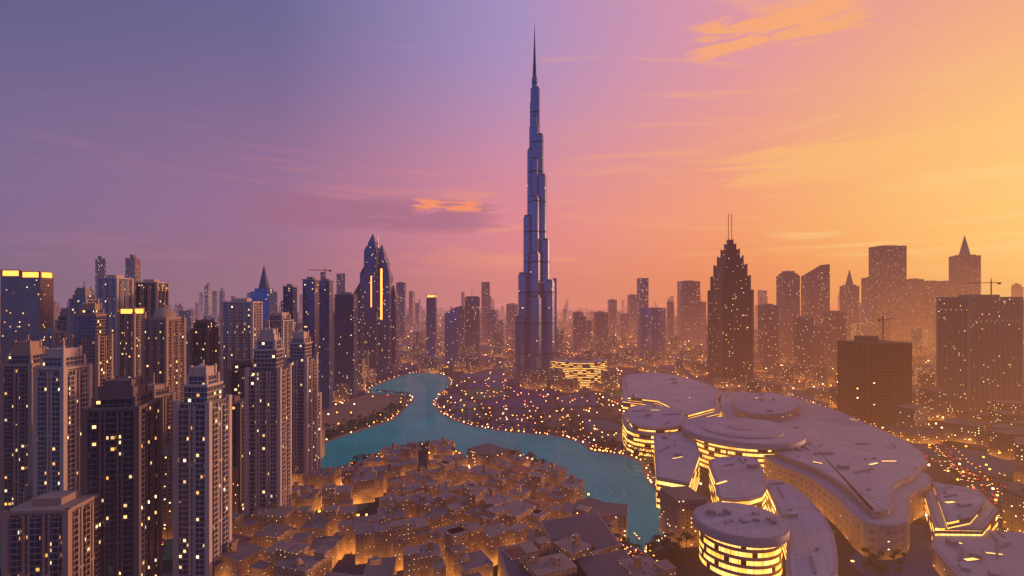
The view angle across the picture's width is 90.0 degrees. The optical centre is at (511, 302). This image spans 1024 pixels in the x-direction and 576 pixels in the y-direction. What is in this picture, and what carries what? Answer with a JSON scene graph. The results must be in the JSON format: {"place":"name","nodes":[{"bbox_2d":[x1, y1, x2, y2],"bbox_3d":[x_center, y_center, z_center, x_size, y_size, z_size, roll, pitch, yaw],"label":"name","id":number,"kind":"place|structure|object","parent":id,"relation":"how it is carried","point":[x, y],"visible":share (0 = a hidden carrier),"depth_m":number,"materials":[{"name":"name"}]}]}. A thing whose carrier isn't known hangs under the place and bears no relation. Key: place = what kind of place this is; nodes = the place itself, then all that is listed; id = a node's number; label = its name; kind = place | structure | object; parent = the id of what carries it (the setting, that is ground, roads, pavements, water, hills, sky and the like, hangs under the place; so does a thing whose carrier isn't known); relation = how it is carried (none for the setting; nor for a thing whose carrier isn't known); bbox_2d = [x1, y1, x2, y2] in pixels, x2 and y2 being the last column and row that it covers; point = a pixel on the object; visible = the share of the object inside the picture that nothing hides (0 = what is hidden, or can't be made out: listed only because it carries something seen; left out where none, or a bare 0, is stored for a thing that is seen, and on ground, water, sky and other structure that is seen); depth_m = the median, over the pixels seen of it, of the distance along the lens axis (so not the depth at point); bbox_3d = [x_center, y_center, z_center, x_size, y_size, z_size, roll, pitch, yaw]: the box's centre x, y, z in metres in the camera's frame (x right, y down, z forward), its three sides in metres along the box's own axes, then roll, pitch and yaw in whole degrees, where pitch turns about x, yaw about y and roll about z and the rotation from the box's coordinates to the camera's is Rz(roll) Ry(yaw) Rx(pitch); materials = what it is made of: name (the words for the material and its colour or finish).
{"place":"outdoors","nodes":[
{"label":"outdoors","id":0,"kind":"place"},
{"bbox_2d":[0,270,29,363],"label":"tower","id":1,"kind":"structure","parent":0,"point":[10,306],"depth_m":802.22,"materials":[{"name":"blue glass"}]},
{"bbox_2d":[1,490,100,575],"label":"tower","id":2,"kind":"structure","parent":0,"point":[53,533],"depth_m":295.25,"materials":[{"name":"concrete"}]},
{"bbox_2d":[134,279,169,316],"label":"tower","id":3,"kind":"structure","parent":0,"point":[151,296],"depth_m":802.14,"materials":[{"name":"concrete"}]},
{"bbox_2d":[190,316,218,371],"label":"tower","id":4,"kind":"structure","parent":0,"point":[204,339],"depth_m":653.02,"materials":[{"name":"concrete"}]},
{"bbox_2d":[265,307,293,357],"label":"tower","id":5,"kind":"structure","parent":0,"point":[283,322],"depth_m":705.11,"materials":[{"name":"concrete"}]},
{"bbox_2d":[282,284,297,331],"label":"tower","id":6,"kind":"structure","parent":0,"point":[290,298],"depth_m":850.91,"materials":[{"name":"blue glass"}]},
{"bbox_2d":[302,277,319,391],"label":"tower","id":7,"kind":"structure","parent":0,"point":[311,304],"depth_m":877.50,"materials":[{"name":"blue glass"}]},
{"bbox_2d":[334,292,357,397],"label":"tower","id":8,"kind":"structure","parent":0,"point":[346,337],"depth_m":1040.63,"materials":[{"name":"grey glass"}]},
{"bbox_2d":[325,411,400,440],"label":"lights","id":9,"kind":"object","parent":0,"point":[385,417],"depth_m":809.34},
{"bbox_2d":[322,394,412,443],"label":"peninsula","id":10,"kind":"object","parent":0,"point":[364,405],"depth_m":939.00},
{"bbox_2d":[353,234,401,376],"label":"blade tower","id":11,"kind":"structure","parent":0,"point":[378,314],"depth_m":1357.61,"materials":[{"name":"blue glass"}]},
{"bbox_2d":[426,295,436,357],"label":"tower","id":12,"kind":"structure","parent":0,"point":[431,325],"depth_m":1691.57,"materials":[{"name":"blue glass"}]},
{"bbox_2d":[487,309,496,340],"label":"tower","id":13,"kind":"structure","parent":0,"point":[491,319],"depth_m":2552.73,"materials":[{"name":"grey glass"}]},
{"bbox_2d":[322,373,662,550],"bbox_3d":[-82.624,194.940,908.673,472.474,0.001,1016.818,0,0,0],"label":"lake","id":14,"kind":"structure","parent":0,"point":[609,478],"depth_m":687.03,"materials":[{"name":"liquid"}]},
{"bbox_2d":[331,372,665,556],"bbox_3d":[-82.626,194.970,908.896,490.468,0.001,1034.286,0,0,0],"label":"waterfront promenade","id":15,"kind":"structure","parent":0,"point":[644,465],"depth_m":754.66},
{"bbox_2d":[0,305,1023,575],"bbox_3d":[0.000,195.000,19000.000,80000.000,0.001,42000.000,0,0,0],"label":"ground","id":16,"kind":"structure","parent":0,"point":[850,559],"depth_m":837.04,"materials":[{"name":"brown"}]},
{"bbox_2d":[0,335,44,541],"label":"tower","id":17,"kind":"structure","parent":16,"relation":"on","point":[16,418],"depth_m":418.19,"materials":[{"name":"concrete"}]},
{"bbox_2d":[20,271,53,340],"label":"tower","id":18,"kind":"structure","parent":16,"relation":"on","point":[36,301],"depth_m":781.14,"materials":[{"name":"blue glass"}]},
{"bbox_2d":[38,328,65,347],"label":"tower","id":19,"kind":"structure","parent":16,"relation":"on","point":[52,337],"depth_m":720.00,"materials":[{"name":"glass"}]},
{"bbox_2d":[55,302,67,346],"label":"tower","id":20,"kind":"structure","parent":16,"relation":"on","point":[61,323],"depth_m":801.49,"materials":[{"name":"concrete"}]},
{"bbox_2d":[33,339,92,497],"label":"tower","id":21,"kind":"structure","parent":16,"relation":"on","point":[62,385],"depth_m":373.93,"materials":[{"name":"concrete"}]},
{"bbox_2d":[68,281,99,346],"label":"tower","id":22,"kind":"structure","parent":16,"relation":"on","point":[84,295],"depth_m":652.22,"materials":[{"name":"concrete"}]},
{"bbox_2d":[69,300,112,398],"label":"tower","id":23,"kind":"structure","parent":16,"relation":"on","point":[93,340],"depth_m":533.91,"materials":[{"name":"concrete"}]},
{"bbox_2d":[96,275,133,378],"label":"tower","id":24,"kind":"structure","parent":16,"relation":"on","point":[114,293],"depth_m":758.09,"materials":[{"name":"concrete"}]},
{"bbox_2d":[81,369,161,575],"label":"tower","id":25,"kind":"structure","parent":16,"relation":"on","point":[121,446],"depth_m":324.08,"materials":[{"name":"concrete"}]},
{"bbox_2d":[117,308,146,377],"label":"tower","id":26,"kind":"structure","parent":16,"relation":"on","point":[129,340],"depth_m":701.06,"materials":[{"name":"concrete"}]},
{"bbox_2d":[148,372,175,450],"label":"tower","id":27,"kind":"structure","parent":16,"relation":"on","point":[162,390],"depth_m":463.42,"materials":[{"name":"concrete"}]},
{"bbox_2d":[142,301,185,401],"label":"tower","id":28,"kind":"structure","parent":16,"relation":"on","point":[164,343],"depth_m":597.47,"materials":[{"name":"concrete"}]},
{"bbox_2d":[186,328,189,373],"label":"tower","id":29,"kind":"structure","parent":16,"relation":"on","point":[187,349],"depth_m":803.20,"materials":[{"name":"concrete"}]},
{"bbox_2d":[173,360,231,575],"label":"tower","id":30,"kind":"structure","parent":16,"relation":"on","point":[202,475],"depth_m":345.95,"materials":[{"name":"concrete"}]},
{"bbox_2d":[219,338,219,371],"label":"tower","id":31,"kind":"structure","parent":16,"relation":"on","point":[219,354],"depth_m":849.31,"materials":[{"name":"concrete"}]},
{"bbox_2d":[222,395,244,512],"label":"tower","id":32,"kind":"structure","parent":16,"relation":"on","point":[238,431],"depth_m":446.65,"materials":[{"name":"concrete"}]},
{"bbox_2d":[227,354,253,397],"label":"tower","id":33,"kind":"structure","parent":16,"relation":"on","point":[236,379],"depth_m":500.68,"materials":[{"name":"concrete"}]},
{"bbox_2d":[220,298,262,396],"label":"tower","id":34,"kind":"structure","parent":16,"relation":"on","point":[241,322],"depth_m":652.11,"materials":[{"name":"concrete"}]},
{"bbox_2d":[250,266,276,328],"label":"tower","id":35,"kind":"structure","parent":16,"relation":"on","point":[265,294],"depth_m":806.63,"materials":[{"name":"blue glass"}]},
{"bbox_2d":[245,320,291,515],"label":"tower","id":36,"kind":"structure","parent":16,"relation":"on","point":[268,427],"depth_m":424.75,"materials":[{"name":"concrete"}]},
{"bbox_2d":[284,328,317,484],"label":"tower","id":37,"kind":"structure","parent":16,"relation":"on","point":[302,361],"depth_m":529.86,"materials":[{"name":"concrete"}]},
{"bbox_2d":[318,392,321,467],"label":"tower","id":38,"kind":"structure","parent":16,"relation":"on","point":[319,429],"depth_m":593.68,"materials":[{"name":"concrete"}]},
{"bbox_2d":[319,278,333,408],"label":"tower","id":39,"kind":"structure","parent":16,"relation":"on","point":[326,337],"depth_m":936.00,"materials":[{"name":"blue glass"}]},
{"bbox_2d":[333,311,334,383],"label":"tower","id":40,"kind":"structure","parent":16,"relation":"on","point":[333,347],"depth_m":1038.68,"materials":[{"name":"concrete"}]},
{"bbox_2d":[396,282,405,339],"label":"tower","id":41,"kind":"structure","parent":16,"relation":"on","point":[401,289],"depth_m":2649.06,"materials":[{"name":"blue glass"}]},
{"bbox_2d":[214,437,676,575],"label":"low-rise buildings","id":42,"kind":"structure","parent":16,"relation":"on","point":[445,512],"depth_m":406.70,"materials":[{"name":"concrete"}]},
{"bbox_2d":[444,307,457,365],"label":"tower","id":43,"kind":"structure","parent":16,"relation":"on","point":[450,336],"depth_m":1578.49,"materials":[{"name":"blue glass"}]},
{"bbox_2d":[458,306,464,345],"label":"tower","id":44,"kind":"structure","parent":16,"relation":"on","point":[461,325],"depth_m":2095.52,"materials":[{"name":"grey glass"}]},
{"bbox_2d":[465,288,479,354],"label":"tower","id":45,"kind":"structure","parent":16,"relation":"on","point":[472,320],"depth_m":1823.38,"materials":[{"name":"brown glass"}]},
{"bbox_2d":[0,306,1023,547],"bbox_3d":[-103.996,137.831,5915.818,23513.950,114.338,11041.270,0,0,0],"label":"lowrise","id":46,"kind":"structure","parent":16,"relation":"on","point":[996,427],"depth_m":1019.39,"materials":[{"name":"brown concrete"}]},
{"bbox_2d":[162,318,1019,560],"bbox_3d":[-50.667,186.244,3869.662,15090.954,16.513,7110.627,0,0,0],"label":"city lights","id":47,"kind":"object","parent":46,"relation":"on","point":[629,445],"visible":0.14,"depth_m":752.34,"materials":[{"name":"yellow"}]},
{"bbox_2d":[0,254,1023,350],"bbox_3d":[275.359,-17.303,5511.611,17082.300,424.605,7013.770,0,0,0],"label":"distant buildings","id":48,"kind":"structure","parent":16,"relation":"on","point":[869,323],"depth_m":2587.20,"materials":[{"name":"grey glass"}]},
{"bbox_2d":[507,22,556,385],"bbox_3d":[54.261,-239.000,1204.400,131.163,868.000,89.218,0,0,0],"label":"skyscraper","id":49,"kind":"structure","parent":16,"relation":"on","point":[536,333],"depth_m":1205.99,"materials":[{"name":"blue glass"}]},
{"bbox_2d":[497,512,631,575],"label":"dark roof block","id":50,"kind":"structure","parent":16,"relation":"on","point":[593,529],"depth_m":363.58,"materials":[{"name":"brown concrete"}]},
{"bbox_2d":[572,311,579,349],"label":"tower","id":51,"kind":"structure","parent":16,"relation":"on","point":[575,313],"depth_m":2095.89,"materials":[{"name":"brown glass"}]},
{"bbox_2d":[550,359,606,389],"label":"lit building","id":52,"kind":"structure","parent":16,"relation":"on","point":[586,374],"depth_m":1141.06,"materials":[{"name":"yellow glass"}]},
{"bbox_2d":[159,368,1020,574],"bbox_3d":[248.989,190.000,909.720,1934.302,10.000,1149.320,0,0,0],"label":"lamp posts","id":53,"kind":"object","parent":16,"relation":"on","point":[811,401],"visible":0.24,"depth_m":558.42,"materials":[{"name":"grey"}]},
{"bbox_2d":[323,368,907,575],"bbox_3d":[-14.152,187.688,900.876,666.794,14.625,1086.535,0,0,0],"label":"trees","id":54,"kind":"object","parent":16,"relation":"on","point":[674,547],"visible":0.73,"depth_m":710.59,"materials":[{"name":"green plant"}]},
{"bbox_2d":[638,308,665,356],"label":"skyscraper","id":55,"kind":"structure","parent":16,"relation":"on","point":[651,328],"depth_m":1705.96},
{"bbox_2d":[622,405,688,457],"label":"round building","id":56,"kind":"structure","parent":16,"relation":"on","point":[642,425],"depth_m":678.33,"materials":[{"name":"grey concrete"}]},
{"bbox_2d":[667,301,673,340],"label":"tower","id":57,"kind":"structure","parent":16,"relation":"on","point":[670,317],"depth_m":2552.73,"materials":[{"name":"brown glass"}]},
{"bbox_2d":[622,372,722,418],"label":"mall block","id":58,"kind":"structure","parent":16,"relation":"on","point":[690,398],"depth_m":912.63,"materials":[{"name":"grey concrete"}]},
{"bbox_2d":[709,456,766,509],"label":"building","id":59,"kind":"structure","parent":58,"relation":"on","point":[738,479],"depth_m":478.42,"materials":[{"name":"grey concrete"}]},
{"bbox_2d":[766,479,837,575],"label":"curved building","id":60,"kind":"structure","parent":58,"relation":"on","point":[809,547],"depth_m":379.42,"materials":[{"name":"grey concrete"}]},
{"bbox_2d":[653,429,699,508],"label":"mall building","id":61,"kind":"structure","parent":16,"relation":"on","point":[677,458],"depth_m":536.00,"materials":[{"name":"grey concrete"}]},
{"bbox_2d":[677,281,699,340],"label":"tower","id":62,"kind":"structure","parent":16,"relation":"on","point":[688,309],"depth_m":2552.73,"materials":[{"name":"brown glass"}]},
{"bbox_2d":[708,214,753,381],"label":"tiered tower","id":63,"kind":"structure","parent":16,"relation":"on","point":[730,323],"depth_m":1220.87,"materials":[{"name":"brown glass"}]},
{"bbox_2d":[693,502,789,575],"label":"round building","id":64,"kind":"structure","parent":16,"relation":"on","point":[737,539],"depth_m":364.05,"materials":[{"name":"grey concrete"}]},
{"bbox_2d":[682,417,805,470],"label":"round building","id":65,"kind":"structure","parent":16,"relation":"on","point":[717,437],"depth_m":595.80,"materials":[{"name":"grey"}]},
{"bbox_2d":[763,441,931,559],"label":"building","id":66,"kind":"structure","parent":16,"relation":"on","point":[872,502],"depth_m":466.15,"materials":[{"name":"grey concrete"}]},
{"bbox_2d":[840,269,858,334],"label":"tower","id":67,"kind":"structure","parent":16,"relation":"on","point":[849,297],"depth_m":2160.00,"materials":[{"name":"brown glass"}]},
{"bbox_2d":[861,277,879,309],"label":"tower","id":68,"kind":"structure","parent":16,"relation":"on","point":[870,291],"depth_m":2340.00,"materials":[{"name":"brown glass"}]},
{"bbox_2d":[836,316,912,424],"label":"construction tower","id":69,"kind":"structure","parent":16,"relation":"on","point":[874,380],"depth_m":818.46,"materials":[{"name":"concrete"}]},
{"bbox_2d":[869,245,906,340],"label":"tower","id":70,"kind":"structure","parent":16,"relation":"on","point":[888,265],"depth_m":2463.16,"materials":[{"name":"grey glass"}]},
{"bbox_2d":[907,278,923,340],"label":"tower","id":71,"kind":"structure","parent":16,"relation":"on","point":[915,302],"depth_m":2552.73,"materials":[{"name":"brown glass"}]},
{"bbox_2d":[925,481,998,539],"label":"building","id":72,"kind":"structure","parent":16,"relation":"on","point":[952,510],"depth_m":422.83,"materials":[{"name":"grey concrete"}]},
{"bbox_2d":[949,235,980,294],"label":"tower","id":73,"kind":"structure","parent":16,"relation":"on","point":[965,269],"depth_m":2752.94,"materials":[{"name":"brown glass"}]},
{"bbox_2d":[931,530,1023,575],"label":"mall","id":74,"kind":"structure","parent":16,"relation":"on","point":[994,553],"depth_m":366.80,"materials":[{"name":"grey concrete"}]},
{"bbox_2d":[936,295,1023,415],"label":"building","id":75,"kind":"structure","parent":16,"relation":"on","point":[979,350],"depth_m":878.07,"materials":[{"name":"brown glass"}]},
{"bbox_2d":[320,269,1001,296],"bbox_3d":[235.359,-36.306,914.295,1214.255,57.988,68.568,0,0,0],"label":"tower cranes","id":76,"kind":"object","parent":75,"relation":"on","point":[990,282],"visible":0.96,"depth_m":886.27,"materials":[{"name":"brown"}]},
{"bbox_2d":[506,303,517,337],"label":"tower","id":77,"kind":"structure","parent":0,"point":[511,311],"depth_m":2752.94,"materials":[{"name":"brown glass"}]},
{"bbox_2d":[0,0,1023,304],"label":"sky","id":78,"kind":"structure","parent":0,"point":[217,143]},
{"bbox_2d":[162,354,1011,562],"bbox_3d":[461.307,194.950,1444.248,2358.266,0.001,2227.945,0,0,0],"label":"roads","id":79,"kind":"structure","parent":0,"point":[942,446],"depth_m":569.47,"materials":[{"name":"asphalt"}]},
{"bbox_2d":[163,370,1005,557],"bbox_3d":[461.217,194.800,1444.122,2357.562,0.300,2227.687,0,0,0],"label":"road markings","id":80,"kind":"object","parent":79,"relation":"on","point":[926,458],"visible":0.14,"depth_m":570.65,"materials":[{"name":"white"}]},
{"bbox_2d":[162,370,1006,555],"bbox_3d":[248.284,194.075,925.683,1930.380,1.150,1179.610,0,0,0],"label":"cars","id":81,"kind":"object","parent":79,"relation":"on","point":[639,551],"visible":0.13,"depth_m":566.66,"materials":[{"name":"grey paint"}]},
{"bbox_2d":[587,320,591,346],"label":"tower","id":82,"kind":"structure","parent":0,"point":[589,330],"depth_m":2228.57,"materials":[{"name":"brown glass"}]},
{"bbox_2d":[593,311,607,348],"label":"tower","id":83,"kind":"structure","parent":0,"point":[600,328],"depth_m":2095.52,"materials":[{"name":"brown glass"}]},
{"bbox_2d":[608,299,616,333],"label":"tower","id":84,"kind":"structure","parent":0,"point":[612,313],"depth_m":3120.00,"materials":[{"name":"brown glass"}]},
{"bbox_2d":[619,313,628,336],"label":"tower","id":85,"kind":"structure","parent":0,"point":[623,323],"depth_m":2865.31,"materials":[{"name":"brown glass"}]},
{"bbox_2d":[627,294,636,328],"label":"tower","id":86,"kind":"structure","parent":0,"point":[632,305],"depth_m":3265.12,"materials":[{"name":"brown glass"}]},
{"bbox_2d":[733,392,799,421],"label":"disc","id":87,"kind":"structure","parent":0,"point":[772,407],"depth_m":774.06,"materials":[{"name":"grey concrete"}]},
{"bbox_2d":[757,304,778,369],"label":"tower","id":88,"kind":"structure","parent":0,"point":[768,336],"depth_m":1477.89,"materials":[{"name":"brown glass"}]},
{"bbox_2d":[776,271,799,358],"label":"tower","id":89,"kind":"structure","parent":0,"point":[788,292],"depth_m":1755.00,"materials":[{"name":"brown glass"}]},
{"bbox_2d":[793,316,813,364],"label":"tower","id":90,"kind":"structure","parent":0,"point":[803,339],"depth_m":1337.14,"materials":[{"name":"brown glass"}]},
{"bbox_2d":[801,264,829,325],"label":"tower","id":91,"kind":"structure","parent":0,"point":[815,293],"depth_m":1872.00,"materials":[{"name":"brown glass"}]},
{"bbox_2d":[814,324,824,365],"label":"tower","id":92,"kind":"structure","parent":0,"point":[818,344],"depth_m":1404.00,"materials":[{"name":"brown glass"}]},
{"bbox_2d":[718,391,927,473],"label":"mall building","id":93,"kind":"structure","parent":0,"point":[813,422],"depth_m":667.93,"materials":[{"name":"grey concrete"}]},
{"bbox_2d":[823,311,846,369],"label":"tower","id":94,"kind":"structure","parent":0,"point":[834,323],"depth_m":1477.89,"materials":[{"name":"brown glass"}]},
{"bbox_2d":[924,281,942,333],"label":"tower","id":95,"kind":"structure","parent":0,"point":[933,290],"depth_m":2552.73,"materials":[{"name":"brown glass"}]},
{"bbox_2d":[943,279,958,296],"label":"tower","id":96,"kind":"structure","parent":0,"point":[950,288],"depth_m":2649.06,"materials":[{"name":"brown glass"}]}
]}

